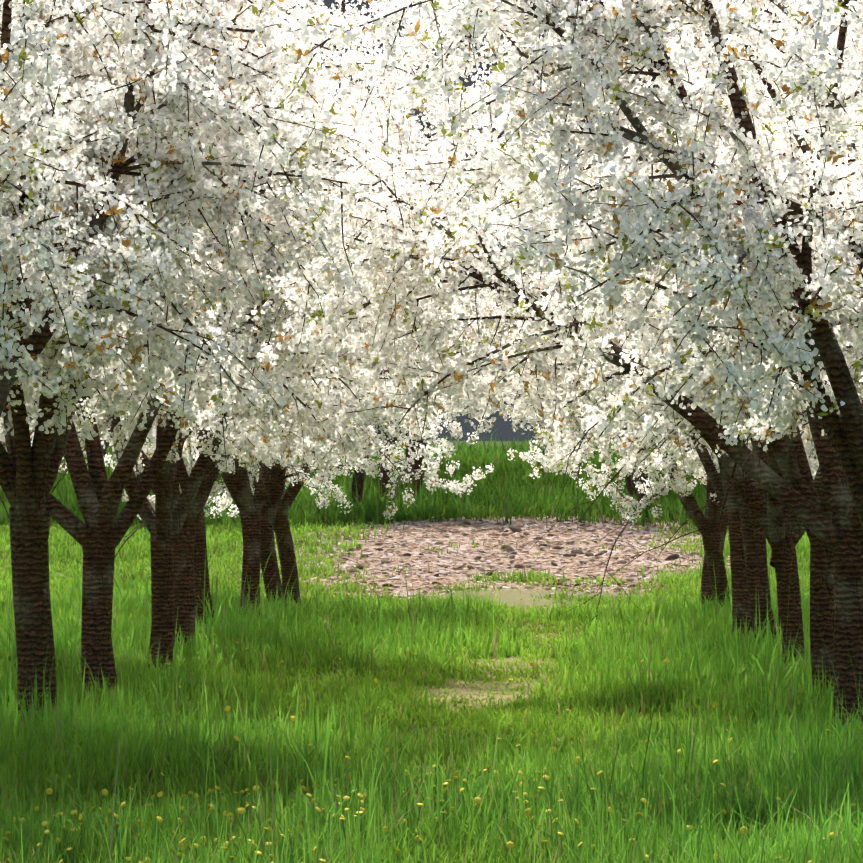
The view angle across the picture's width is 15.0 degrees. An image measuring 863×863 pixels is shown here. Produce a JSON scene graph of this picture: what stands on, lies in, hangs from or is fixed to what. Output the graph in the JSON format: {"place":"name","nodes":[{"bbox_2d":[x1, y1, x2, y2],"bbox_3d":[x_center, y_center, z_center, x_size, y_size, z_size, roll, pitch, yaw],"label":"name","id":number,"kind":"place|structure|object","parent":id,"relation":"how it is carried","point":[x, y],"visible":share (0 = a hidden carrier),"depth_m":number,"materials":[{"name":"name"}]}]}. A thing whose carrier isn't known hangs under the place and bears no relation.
{"place":"outdoors","nodes":[
{"label":"outdoors","id":0,"kind":"place"},
{"bbox_2d":[0,473,809,592],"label":"grass","id":1,"kind":"structure","parent":0,"point":[136,555],"depth_m":56.94,"materials":[{"name":"green plant"}]},
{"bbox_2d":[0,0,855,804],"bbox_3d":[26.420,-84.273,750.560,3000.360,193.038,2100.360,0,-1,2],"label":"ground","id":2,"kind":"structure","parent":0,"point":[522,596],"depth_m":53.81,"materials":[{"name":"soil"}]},
{"bbox_2d":[31,402,110,457],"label":"cherry tree","id":3,"kind":"object","parent":2,"relation":"on","point":[105,449],"depth_m":64.54,"materials":[{"name":"white plant"}]},
{"bbox_2d":[135,469,141,481],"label":"cherry tree","id":4,"kind":"object","parent":2,"relation":"on","point":[139,476],"depth_m":68.34,"materials":[{"name":"plant"}]},
{"bbox_2d":[0,0,391,467],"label":"cherry tree","id":5,"kind":"object","parent":2,"relation":"on","point":[33,256],"visible":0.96,"depth_m":18.50,"materials":[{"name":"white plant"}]},
{"bbox_2d":[0,0,392,720],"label":"cherry tree","id":6,"kind":"object","parent":2,"relation":"on","point":[28,470],"visible":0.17,"depth_m":20.77,"materials":[{"name":"white plant"}]},
{"bbox_2d":[30,51,449,672],"bbox_3d":[-2.071,-0.606,27.353,4.032,5.778,6.271,0,-1,10],"label":"cherry tree","id":7,"kind":"object","parent":2,"relation":"on","point":[164,521],"visible":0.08,"depth_m":27.27,"materials":[{"name":"white plant"}]},
{"bbox_2d":[0,0,501,693],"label":"cherry tree","id":8,"kind":"object","parent":2,"relation":"on","point":[98,534],"visible":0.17,"depth_m":24.68,"materials":[{"name":"white plant"}]},
{"bbox_2d":[58,303,443,605],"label":"cherry tree","id":9,"kind":"object","parent":2,"relation":"on","point":[287,557],"visible":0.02,"depth_m":42.71,"materials":[{"name":"plant"}]},
{"bbox_2d":[0,0,552,652],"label":"cherry tree","id":10,"kind":"object","parent":2,"relation":"on","point":[184,590],"visible":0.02,"depth_m":30.47,"materials":[{"name":"plant"}]},
{"bbox_2d":[78,215,493,606],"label":"cherry tree","id":11,"kind":"object","parent":2,"relation":"on","point":[268,512],"visible":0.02,"depth_m":40.12,"materials":[{"name":"white plant"}]},
{"bbox_2d":[75,110,504,612],"bbox_3d":[-1.988,-0.762,37.949,5.748,6.446,4.402,1,-1,-39],"label":"cherry tree","id":12,"kind":"object","parent":2,"relation":"on","point":[248,503],"depth_m":37.63,"materials":[{"name":"plant"}]},
{"bbox_2d":[178,87,556,624],"bbox_3d":[-1.872,-0.764,34.278,4.913,6.316,5.841,-1,-1,41],"label":"cherry tree","id":13,"kind":"object","parent":2,"relation":"on","point":[200,550],"depth_m":34.55,"materials":[{"name":"white plant"}]},
{"bbox_2d":[0,430,815,532],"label":"bank grass","id":14,"kind":"structure","parent":2,"relation":"on","point":[504,467],"depth_m":71.28,"materials":[{"name":"green plant"}]},
{"bbox_2d":[330,264,486,499],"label":"cherry tree","id":15,"kind":"object","parent":2,"relation":"on","point":[384,479],"depth_m":68.27,"materials":[{"name":"white plant"}]},
{"bbox_2d":[349,224,498,506],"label":"cherry tree","id":16,"kind":"object","parent":2,"relation":"on","point":[359,476],"visible":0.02,"depth_m":64.65,"materials":[{"name":"white plant"}]},
{"bbox_2d":[0,633,855,862],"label":"dandelions","id":17,"kind":"object","parent":2,"relation":"on","point":[478,800],"visible":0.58,"depth_m":14.96,"materials":[{"name":"yellow plant"}]},
{"bbox_2d":[407,272,505,493],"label":"cherry tree","id":18,"kind":"object","parent":2,"relation":"on","point":[417,463],"depth_m":71.85,"materials":[{"name":"white plant"}]},
{"bbox_2d":[400,304,513,485],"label":"cherry tree","id":19,"kind":"object","parent":2,"relation":"on","point":[407,454],"depth_m":75.31,"materials":[{"name":"brown plant"}]},
{"bbox_2d":[405,392,515,438],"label":"cherry tree","id":20,"kind":"object","parent":2,"relation":"on","point":[489,417],"depth_m":78.65,"materials":[{"name":"white plant"}]},
{"bbox_2d":[229,514,729,606],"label":"headland litter","id":21,"kind":"object","parent":2,"relation":"on","point":[573,553],"visible":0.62,"depth_m":53.67,"materials":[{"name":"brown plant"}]},
{"bbox_2d":[211,0,862,727],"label":"cherry tree","id":22,"kind":"object","parent":2,"relation":"on","point":[397,244],"visible":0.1,"depth_m":22.08,"materials":[{"name":"white plant"}]},
{"bbox_2d":[453,201,650,516],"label":"cherry tree","id":23,"kind":"object","parent":2,"relation":"on","point":[640,495],"depth_m":64.31,"materials":[{"name":"brown plant"}]},
{"bbox_2d":[265,0,862,527],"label":"cherry tree","id":24,"kind":"object","parent":2,"relation":"on","point":[721,214],"visible":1,"depth_m":17.72,"materials":[{"name":"white plant"}]},
{"bbox_2d":[515,292,636,503],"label":"cherry tree","id":25,"kind":"object","parent":2,"relation":"on","point":[631,488],"visible":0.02,"depth_m":68.06,"materials":[{"name":"white plant"}]},
{"bbox_2d":[339,35,862,667],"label":"cherry tree","id":26,"kind":"object","parent":2,"relation":"on","point":[781,527],"visible":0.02,"depth_m":26.57,"materials":[{"name":"white plant"}]},
{"bbox_2d":[455,207,818,622],"bbox_3d":[3.303,-0.651,39.944,5.960,6.487,4.788,0,-1,-8],"label":"cherry tree","id":27,"kind":"object","parent":2,"relation":"on","point":[700,520],"visible":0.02,"depth_m":39.51,"materials":[{"name":"white plant"}]},
{"bbox_2d":[510,120,813,635],"bbox_3d":[2.936,-0.958,33.455,4.545,6.655,5.934,1,-1,-42],"label":"cherry tree","id":28,"kind":"object","parent":2,"relation":"on","point":[740,602],"depth_m":33.25,"materials":[{"name":"brown plant"}]},
{"bbox_2d":[469,0,862,697],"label":"cherry tree","id":29,"kind":"object","parent":2,"relation":"on","point":[795,476],"visible":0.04,"depth_m":24.36,"materials":[{"name":"white plant"}]},
{"bbox_2d":[516,33,861,640],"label":"cherry tree","id":30,"kind":"object","parent":2,"relation":"on","point":[747,531],"depth_m":30.43,"materials":[{"name":"brown plant"}]},
{"bbox_2d":[576,395,817,523],"bbox_3d":[3.823,-0.825,35.772,4.389,6.416,7.422,1,-1,-38],"label":"cherry tree","id":31,"kind":"object","parent":2,"relation":"on","point":[658,457],"depth_m":36.54,"materials":[{"name":"white plant"}]},
{"bbox_2d":[668,434,815,605],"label":"cherry tree","id":32,"kind":"object","parent":2,"relation":"on","point":[706,590],"depth_m":42.52,"materials":[{"name":"brown plant"}]},
{"bbox_2d":[0,538,862,862],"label":"grass","id":33,"kind":"structure","parent":0,"point":[142,730],"depth_m":19.50,"materials":[{"name":"green plant"}]}
]}

